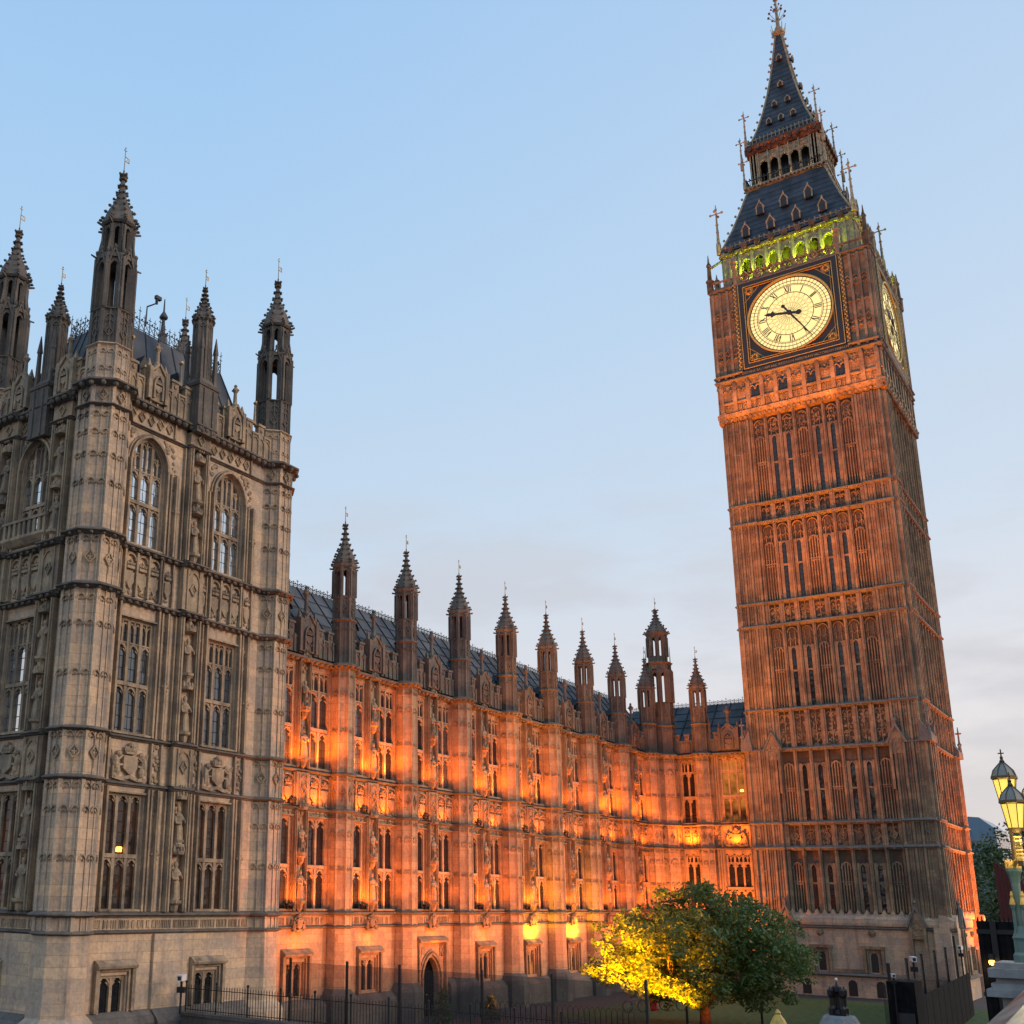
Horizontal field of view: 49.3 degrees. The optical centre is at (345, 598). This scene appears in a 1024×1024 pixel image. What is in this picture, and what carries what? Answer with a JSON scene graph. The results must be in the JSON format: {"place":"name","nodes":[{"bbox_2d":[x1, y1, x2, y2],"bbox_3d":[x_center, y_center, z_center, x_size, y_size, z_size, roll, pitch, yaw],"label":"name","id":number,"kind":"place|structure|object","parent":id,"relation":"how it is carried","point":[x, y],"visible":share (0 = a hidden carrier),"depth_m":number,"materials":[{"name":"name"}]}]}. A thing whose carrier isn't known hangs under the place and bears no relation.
{"place":"outdoors","nodes":[
{"label":"outdoors","id":0,"kind":"place"},
{"bbox_2d":[0,148,298,1023],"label":"palace pavilion","id":1,"kind":"structure","parent":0,"point":[146,494],"depth_m":47.16,"materials":[{"name":"stone"}]},
{"bbox_2d":[0,792,16,906],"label":"window","id":2,"kind":"structure","parent":1,"relation":"in","point":[8,801],"depth_m":44.41,"materials":[{"name":"glass"}]},
{"bbox_2d":[0,619,33,732],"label":"window","id":3,"kind":"structure","parent":1,"relation":"in","point":[20,633],"depth_m":46.38,"materials":[{"name":"stone"}]},
{"bbox_2d":[21,442,48,534],"bbox_3d":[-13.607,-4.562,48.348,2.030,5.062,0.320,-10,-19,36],"label":"window","id":4,"kind":"structure","parent":1,"relation":"in","point":[36,469],"depth_m":48.64,"materials":[{"name":"glass"}]},
{"bbox_2d":[98,975,123,1012],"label":"window","id":5,"kind":"structure","parent":1,"relation":"in","point":[111,987],"depth_m":42.59,"materials":[{"name":"glass"}]},
{"bbox_2d":[101,792,141,908],"bbox_3d":[-9.110,10.146,43.941,0.320,4.620,2.000,-10,-19,36],"label":"window","id":6,"kind":"structure","parent":1,"relation":"in","point":[119,883],"depth_m":44.06,"materials":[{"name":"glass"}]},
{"bbox_2d":[114,617,152,735],"bbox_3d":[-8.990,3.281,45.804,0.320,4.850,2.000,-10,-19,36],"label":"window","id":7,"kind":"structure","parent":1,"relation":"in","point":[135,650],"depth_m":45.94,"materials":[{"name":"stone"}]},
{"bbox_2d":[127,440,163,550],"bbox_3d":[-8.852,-4.590,47.939,0.320,5.062,2.030,-10,-19,36],"label":"window","id":8,"kind":"structure","parent":1,"relation":"in","point":[148,470],"depth_m":48.05,"materials":[{"name":"glass"}]},
{"bbox_2d":[145,295,161,326],"bbox_3d":[-9.209,-13.713,52.334,0.195,1.841,0.811,-10,-19,36],"label":"roof camera","id":9,"kind":"object","parent":1,"relation":"attached to","point":[157,298],"visible":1,"depth_m":52.53,"materials":[{"name":"black metal"}]},
{"bbox_2d":[176,974,186,1013],"bbox_3d":[-6.601,15.780,43.670,0.320,1.490,0.750,-1,-15,7],"label":"security camera","id":10,"kind":"object","parent":1,"relation":"attached to","point":[181,978],"visible":1,"depth_m":43.67,"materials":[{"name":"white plastic"}]},
{"bbox_2d":[194,970,214,1003],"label":"window","id":11,"kind":"structure","parent":1,"relation":"in","point":[204,977],"depth_m":46.60,"materials":[{"name":"glass"}]},
{"bbox_2d":[195,802,227,908],"bbox_3d":[-6.012,11.274,47.897,0.320,4.620,2.000,-10,-19,36],"label":"window","id":12,"kind":"structure","parent":1,"relation":"in","point":[213,817],"depth_m":48.05,"materials":[{"name":"stone"}]},
{"bbox_2d":[203,640,234,749],"bbox_3d":[-5.892,4.408,49.760,0.320,4.850,2.000,-10,-19,36],"label":"window","id":13,"kind":"structure","parent":1,"relation":"in","point":[220,662],"depth_m":49.92,"materials":[{"name":"stone"}]},
{"bbox_2d":[212,476,240,577],"bbox_3d":[-5.755,-3.462,51.896,0.320,5.062,2.030,-10,-19,36],"label":"window","id":14,"kind":"structure","parent":1,"relation":"in","point":[228,499],"depth_m":52.03,"materials":[{"name":"stone"}]},
{"bbox_2d":[0,0,1023,852],"label":"sky","id":15,"kind":"structure","parent":0,"point":[489,227],"materials":[{"name":"blue"}]},
{"bbox_2d":[276,507,756,1023],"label":"palace range","id":16,"kind":"structure","parent":0,"point":[458,814],"depth_m":68.08,"materials":[{"name":"stone"}]},
{"bbox_2d":[279,815,290,908],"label":"window","id":17,"kind":"structure","parent":16,"relation":"in","point":[285,831],"depth_m":53.87,"materials":[{"name":"stone"}]},
{"bbox_2d":[284,662,294,764],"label":"window","id":18,"kind":"structure","parent":16,"relation":"in","point":[290,668],"depth_m":55.82,"materials":[{"name":"stone"}]},
{"bbox_2d":[285,962,302,999],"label":"window","id":19,"kind":"structure","parent":16,"relation":"in","point":[296,966],"depth_m":53.34,"materials":[{"name":"stone"}]},
{"bbox_2d":[306,818,326,908],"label":"window","id":20,"kind":"structure","parent":16,"relation":"in","point":[317,828],"depth_m":55.82,"materials":[{"name":"stone"}]},
{"bbox_2d":[310,669,329,770],"bbox_3d":[-1.495,6.393,57.558,0.320,5.250,1.780,-10,-19,36],"label":"window","id":21,"kind":"structure","parent":16,"relation":"in","point":[320,680],"depth_m":57.72,"materials":[{"name":"stone"}]},
{"bbox_2d":[352,822,362,908],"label":"window","id":22,"kind":"structure","parent":16,"relation":"in","point":[357,827],"depth_m":58.49,"materials":[{"name":"stone"}]},
{"bbox_2d":[354,681,363,775],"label":"window","id":23,"kind":"structure","parent":16,"relation":"in","point":[359,686],"depth_m":60.43,"materials":[{"name":"stone"}]},
{"bbox_2d":[361,958,374,991],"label":"window","id":24,"kind":"structure","parent":16,"relation":"in","point":[367,964],"depth_m":57.90,"materials":[{"name":"stone"}]},
{"bbox_2d":[378,825,392,908],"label":"window","id":25,"kind":"structure","parent":16,"relation":"in","point":[385,841],"depth_m":60.52,"materials":[{"name":"stone"}]},
{"bbox_2d":[379,688,393,780],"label":"window","id":26,"kind":"structure","parent":16,"relation":"in","point":[386,728],"depth_m":62.43,"materials":[{"name":"stone"}]},
{"bbox_2d":[418,829,423,908],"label":"window","id":27,"kind":"structure","parent":16,"relation":"in","point":[420,832],"depth_m":63.27,"materials":[{"name":"stone"}]},
{"bbox_2d":[418,698,424,785],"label":"window","id":28,"kind":"structure","parent":16,"relation":"in","point":[420,701],"depth_m":65.22,"materials":[{"name":"stone"}]},
{"bbox_2d":[438,703,449,789],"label":"window","id":29,"kind":"structure","parent":16,"relation":"in","point":[443,710],"depth_m":67.15,"materials":[{"name":"stone"}]},
{"bbox_2d":[438,831,450,908],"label":"window","id":30,"kind":"structure","parent":16,"relation":"in","point":[444,837],"depth_m":65.26,"materials":[{"name":"stone"}]},
{"bbox_2d":[472,713,476,793],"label":"window","id":31,"kind":"structure","parent":16,"relation":"in","point":[474,774],"depth_m":69.93,"materials":[{"name":"stone"}]},
{"bbox_2d":[473,835,477,908],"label":"window","id":32,"kind":"structure","parent":16,"relation":"in","point":[475,846],"depth_m":68.05,"materials":[{"name":"stone"}]},
{"bbox_2d":[480,951,489,980],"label":"window","id":33,"kind":"structure","parent":16,"relation":"in","point":[484,955],"depth_m":67.43,"materials":[{"name":"stone"}]},
{"bbox_2d":[488,717,499,797],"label":"window","id":34,"kind":"structure","parent":16,"relation":"in","point":[494,791],"depth_m":71.85,"materials":[{"name":"stone"}]},
{"bbox_2d":[490,837,501,908],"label":"window","id":35,"kind":"structure","parent":16,"relation":"in","point":[495,842],"depth_m":69.96,"materials":[{"name":"stone"}]},
{"bbox_2d":[519,725,523,801],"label":"window","id":36,"kind":"structure","parent":16,"relation":"in","point":[520,751],"depth_m":74.62,"materials":[{"name":"stone"}]},
{"bbox_2d":[521,840,524,908],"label":"window","id":37,"kind":"structure","parent":16,"relation":"in","point":[523,871],"depth_m":72.72,"materials":[{"name":"stone"}]},
{"bbox_2d":[527,949,536,975],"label":"window","id":38,"kind":"structure","parent":16,"relation":"in","point":[531,952],"depth_m":72.10,"materials":[{"name":"stone"}]},
{"bbox_2d":[532,729,542,804],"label":"window","id":39,"kind":"structure","parent":16,"relation":"in","point":[536,734],"depth_m":76.58,"materials":[{"name":"stone"}]},
{"bbox_2d":[535,841,546,909],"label":"window","id":40,"kind":"structure","parent":16,"relation":"in","point":[540,859],"depth_m":74.66,"materials":[{"name":"stone"}]},
{"bbox_2d":[560,736,562,806],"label":"window","id":41,"kind":"structure","parent":16,"relation":"in","point":[560,736],"depth_m":79.34,"materials":[{"name":"stone"}]},
{"bbox_2d":[564,844,566,909],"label":"window","id":42,"kind":"structure","parent":16,"relation":"in","point":[564,844],"depth_m":77.45,"materials":[{"name":"stone"}]},
{"bbox_2d":[569,946,576,971],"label":"window","id":43,"kind":"structure","parent":16,"relation":"in","point":[572,953],"depth_m":76.79,"materials":[{"name":"stone"}]},
{"bbox_2d":[571,739,580,810],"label":"window","id":44,"kind":"structure","parent":16,"relation":"in","point":[575,745],"depth_m":81.28,"materials":[{"name":"stone"}]},
{"bbox_2d":[575,845,585,909],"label":"window","id":45,"kind":"structure","parent":16,"relation":"in","point":[578,849],"depth_m":79.37,"materials":[{"name":"stone"}]},
{"bbox_2d":[606,749,615,816],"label":"window","id":46,"kind":"structure","parent":16,"relation":"in","point":[609,759],"depth_m":86.00,"materials":[{"name":"stone"}]},
{"bbox_2d":[611,849,620,909],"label":"window","id":47,"kind":"structure","parent":16,"relation":"in","point":[614,868],"depth_m":84.09,"materials":[{"name":"stone"}]},
{"bbox_2d":[637,757,646,821],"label":"window","id":48,"kind":"structure","parent":16,"relation":"in","point":[639,760],"depth_m":90.72,"materials":[{"name":"stone"}]},
{"bbox_2d":[642,852,649,909],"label":"window","id":49,"kind":"structure","parent":16,"relation":"in","point":[644,855],"depth_m":88.82,"materials":[{"name":"stone"}]},
{"bbox_2d":[680,761,696,822],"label":"window","id":50,"kind":"structure","parent":16,"relation":"in","point":[687,770],"depth_m":92.13,"materials":[{"name":"stone"}]},
{"bbox_2d":[686,854,700,886],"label":"window","id":51,"kind":"structure","parent":16,"relation":"in","point":[692,860],"depth_m":90.50,"materials":[{"name":"stone"}]},
{"bbox_2d":[719,758,747,821],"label":"window","id":52,"kind":"structure","parent":16,"relation":"in","point":[734,799],"depth_m":89.90,"materials":[{"name":"stone"}]},
{"bbox_2d":[726,854,753,888],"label":"window","id":53,"kind":"structure","parent":16,"relation":"in","point":[739,866],"depth_m":88.21,"materials":[{"name":"stone"}]},
{"bbox_2d":[729,890,753,907],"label":"window","id":54,"kind":"structure","parent":16,"relation":"in","point":[740,892],"depth_m":87.72,"materials":[{"name":"stone"}]},
{"bbox_2d":[394,989,988,1023],"bbox_3d":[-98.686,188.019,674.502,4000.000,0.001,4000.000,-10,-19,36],"label":"ground","id":55,"kind":"structure","parent":0,"point":[612,999],"depth_m":69.28,"materials":[{"name":"grass"}]},
{"bbox_2d":[180,980,587,1023],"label":"iron railing","id":56,"kind":"object","parent":55,"relation":"on","point":[194,1017],"visible":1,"depth_m":41.49,"materials":[{"name":"black metal"}]},
{"bbox_2d":[430,987,455,1023],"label":"clipped bush","id":57,"kind":"object","parent":55,"relation":"on","point":[443,994],"visible":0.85,"depth_m":56.69,"materials":[{"name":"green plant"}]},
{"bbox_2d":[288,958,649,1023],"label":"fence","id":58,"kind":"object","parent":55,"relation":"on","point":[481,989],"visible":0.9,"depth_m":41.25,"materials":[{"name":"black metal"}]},
{"bbox_2d":[484,994,502,1022],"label":"clipped bush","id":59,"kind":"object","parent":55,"relation":"on","point":[491,1003],"visible":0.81,"depth_m":59.26,"materials":[{"name":"green plant"}]},
{"bbox_2d":[475,999,634,1023],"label":"hoop railing","id":60,"kind":"object","parent":55,"relation":"on","point":[557,1012],"visible":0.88,"depth_m":59.65,"materials":[{"name":"black metal"}]},
{"bbox_2d":[770,1009,786,1023],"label":"gilded finial post","id":61,"kind":"object","parent":55,"relation":"on","point":[777,1018],"visible":1,"depth_m":27.46,"materials":[{"name":"gold metal"}]},
{"bbox_2d":[706,0,985,1000],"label":"clock tower","id":62,"kind":"structure","parent":55,"relation":"on","point":[860,840],"depth_m":87.99,"materials":[{"name":"stone"}]},
{"bbox_2d":[751,383,759,396],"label":"window","id":63,"kind":"structure","parent":62,"relation":"in","point":[755,392],"depth_m":94.40,"materials":[{"name":"black glass"}]},
{"bbox_2d":[772,436,781,498],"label":"window","id":64,"kind":"structure","parent":62,"relation":"in","point":[774,437],"depth_m":92.15,"materials":[{"name":"black glass"}]},
{"bbox_2d":[778,376,787,389],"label":"window","id":65,"kind":"structure","parent":62,"relation":"in","point":[782,385],"depth_m":93.06,"materials":[{"name":"black glass"}]},
{"bbox_2d":[782,542,790,598],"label":"window","id":66,"kind":"structure","parent":62,"relation":"in","point":[784,544],"depth_m":89.77,"materials":[{"name":"black glass"}]},
{"bbox_2d":[787,432,795,495],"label":"window","id":67,"kind":"structure","parent":62,"relation":"in","point":[788,434],"depth_m":91.46,"materials":[{"name":"black glass"}]},
{"bbox_2d":[792,647,800,705],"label":"window","id":68,"kind":"structure","parent":62,"relation":"in","point":[796,679],"depth_m":87.46,"materials":[{"name":"black glass"}]},
{"bbox_2d":[797,540,805,596],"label":"window","id":69,"kind":"structure","parent":62,"relation":"in","point":[799,549],"depth_m":89.10,"materials":[{"name":"black glass"}]},
{"bbox_2d":[803,765,811,819],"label":"window","id":70,"kind":"structure","parent":62,"relation":"in","point":[808,809],"depth_m":85.06,"materials":[{"name":"black glass"}]},
{"bbox_2d":[807,646,815,704],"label":"window","id":71,"kind":"structure","parent":62,"relation":"in","point":[809,653],"depth_m":86.76,"materials":[{"name":"black glass"}]},
{"bbox_2d":[807,369,815,382],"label":"window","id":72,"kind":"structure","parent":62,"relation":"in","point":[810,378],"depth_m":91.72,"materials":[{"name":"black glass"}]},
{"bbox_2d":[812,865,819,910],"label":"window","id":73,"kind":"structure","parent":62,"relation":"in","point":[814,874],"depth_m":83.19,"materials":[{"name":"black glass"}]},
{"bbox_2d":[816,426,825,489],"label":"window","id":74,"kind":"structure","parent":62,"relation":"in","point":[818,436],"depth_m":90.09,"materials":[{"name":"black glass"}]},
{"bbox_2d":[818,764,827,819],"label":"window","id":75,"kind":"structure","parent":62,"relation":"in","point":[820,768],"depth_m":84.37,"materials":[{"name":"black glass"}]},
{"bbox_2d":[819,951,826,969],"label":"window","id":76,"kind":"structure","parent":62,"relation":"in","point":[823,966],"depth_m":81.30,"materials":[{"name":"black glass"}]},
{"bbox_2d":[828,865,835,910],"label":"window","id":77,"kind":"structure","parent":62,"relation":"in","point":[833,903],"depth_m":82.52,"materials":[{"name":"black glass"}]},
{"bbox_2d":[827,535,836,591],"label":"window","id":78,"kind":"structure","parent":62,"relation":"in","point":[831,561],"depth_m":87.71,"materials":[{"name":"black glass"}]},
{"bbox_2d":[831,422,840,486],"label":"window","id":79,"kind":"structure","parent":62,"relation":"in","point":[838,479],"depth_m":89.42,"materials":[{"name":"black glass"}]},
{"bbox_2d":[836,361,844,375],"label":"window","id":80,"kind":"structure","parent":62,"relation":"in","point":[839,371],"depth_m":90.39,"materials":[{"name":"black glass"}]},
{"bbox_2d":[838,642,847,701],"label":"window","id":81,"kind":"structure","parent":62,"relation":"in","point":[840,647],"depth_m":85.41,"materials":[{"name":"black glass"}]},
{"bbox_2d":[842,532,852,589],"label":"window","id":82,"kind":"structure","parent":62,"relation":"in","point":[845,544],"depth_m":87.03,"materials":[{"name":"black glass"}]},
{"bbox_2d":[851,761,859,818],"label":"window","id":83,"kind":"structure","parent":62,"relation":"in","point":[853,773],"depth_m":83.01,"materials":[{"name":"black glass"}]},
{"bbox_2d":[854,640,864,700],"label":"window","id":84,"kind":"structure","parent":62,"relation":"in","point":[859,674],"depth_m":84.73,"materials":[{"name":"black glass"}]},
{"bbox_2d":[861,865,869,911],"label":"window","id":85,"kind":"structure","parent":62,"relation":"in","point":[864,878],"depth_m":81.14,"materials":[{"name":"black glass"}]},
{"bbox_2d":[867,760,876,818],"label":"window","id":86,"kind":"structure","parent":62,"relation":"in","point":[869,767],"depth_m":82.32,"materials":[{"name":"black glass"}]},
{"bbox_2d":[871,954,879,972],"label":"window","id":87,"kind":"structure","parent":62,"relation":"in","point":[874,958],"depth_m":79.22,"materials":[{"name":"black glass"}]},
{"bbox_2d":[878,865,887,912],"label":"window","id":88,"kind":"structure","parent":62,"relation":"in","point":[881,877],"depth_m":80.46,"materials":[{"name":"black glass"}]},
{"bbox_2d":[886,936,958,993],"bbox_3d":[31.998,21.213,60.083,0.400,4.600,30.840,-9,-18,32],"label":"fence","id":89,"kind":"object","parent":55,"relation":"on","point":[923,969],"visible":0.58,"depth_m":62.46,"materials":[{"name":"black"}]},
{"bbox_2d":[957,946,963,974],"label":"security camera","id":90,"kind":"object","parent":89,"relation":"attached to","point":[960,954],"visible":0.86,"depth_m":72.23,"materials":[{"name":"white plastic"}]},
{"bbox_2d":[924,973,974,1023],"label":"hoarding fence","id":91,"kind":"object","parent":55,"relation":"on","point":[950,1002],"visible":0.94,"depth_m":58.82,"materials":[{"name":"grey metal"}]},
{"bbox_2d":[976,915,1014,1021],"bbox_3d":[23.268,14.175,37.798,1.710,6.220,2.923,-10,-19,36],"label":"gate","id":92,"kind":"object","parent":55,"relation":"on","point":[996,941],"visible":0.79,"depth_m":37.57,"materials":[{"name":"black metal"}]},
{"bbox_2d":[971,839,1023,920],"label":"plane tree","id":93,"kind":"object","parent":55,"relation":"on","point":[987,867],"visible":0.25,"depth_m":133.78,"materials":[{"name":"green plant"}]},
{"bbox_2d":[974,821,1023,918],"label":"plane tree","id":94,"kind":"object","parent":55,"relation":"on","point":[1006,839],"visible":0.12,"depth_m":148.41,"materials":[{"name":"green plant"}]},
{"bbox_2d":[975,867,1023,920],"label":"plane tree","id":95,"kind":"object","parent":55,"relation":"on","point":[995,910],"visible":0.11,"depth_m":107.48,"materials":[{"name":"green plant"}]},
{"bbox_2d":[993,861,1023,920],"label":"red screen","id":96,"kind":"object","parent":55,"relation":"on","point":[1003,885],"visible":0.4,"depth_m":63.10,"materials":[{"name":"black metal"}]},
{"bbox_2d":[547,994,988,1023],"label":"lawn","id":97,"kind":"structure","parent":0,"point":[808,1011],"depth_m":66.03,"materials":[{"name":"green plant"}]},
{"bbox_2d":[622,996,645,1012],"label":"bicycle","id":98,"kind":"object","parent":97,"relation":"on","point":[632,1006],"visible":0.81,"depth_m":66.03,"materials":[{"name":"black metal"}]},
{"bbox_2d":[650,997,657,1010],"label":"red sack","id":99,"kind":"object","parent":97,"relation":"on","point":[652,1008],"visible":0.34,"depth_m":66.86,"materials":[{"name":"red fabric"}]},
{"bbox_2d":[580,876,821,1023],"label":"lawn tree","id":100,"kind":"object","parent":97,"relation":"on","point":[724,940],"visible":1,"depth_m":56.80,"materials":[{"name":"green plant"}]},
{"bbox_2d":[819,978,859,1023],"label":"stone pier","id":101,"kind":"structure","parent":0,"point":[838,1008],"depth_m":35.54,"materials":[{"name":"grey stone"}]},
{"bbox_2d":[886,979,926,1023],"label":"gate pier","id":102,"kind":"structure","parent":0,"point":[910,1001],"depth_m":46.63,"materials":[{"name":"black paint"}]},
{"bbox_2d":[890,973,898,1023],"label":"security camera","id":103,"kind":"object","parent":102,"relation":"attached to","point":[893,982],"visible":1,"depth_m":46.63,"materials":[{"name":"white plastic"}]},
{"bbox_2d":[909,956,917,978],"bbox_3d":[24.654,16.022,47.508,0.288,0.936,0.675,-4,-16,17],"label":"security camera","id":104,"kind":"object","parent":102,"relation":"attached to","point":[913,969],"visible":1,"depth_m":47.46,"materials":[{"name":"white plastic"}]},
{"bbox_2d":[967,817,1010,907],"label":"office building","id":105,"kind":"structure","parent":0,"point":[978,827],"depth_m":191.15,"materials":[{"name":"blue glass"}]},
{"bbox_2d":[970,829,995,892],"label":"window frame","id":106,"kind":"structure","parent":105,"relation":"in","point":[971,839],"depth_m":190.51,"materials":[{"name":"metal"}]},
{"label":"bridge road","id":107,"kind":"structure","parent":0,"visible":0},
{"bbox_2d":[986,960,1023,1023],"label":"bridge parapet","id":108,"kind":"structure","parent":107,"relation":"on","point":[1007,986],"depth_m":15.35,"materials":[{"name":"grey stone"}]},
{"bbox_2d":[990,749,1023,962],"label":"bridge lamp","id":109,"kind":"object","parent":108,"relation":"on","point":[1004,778],"visible":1,"depth_m":15.79,"materials":[{"name":"green metal"}]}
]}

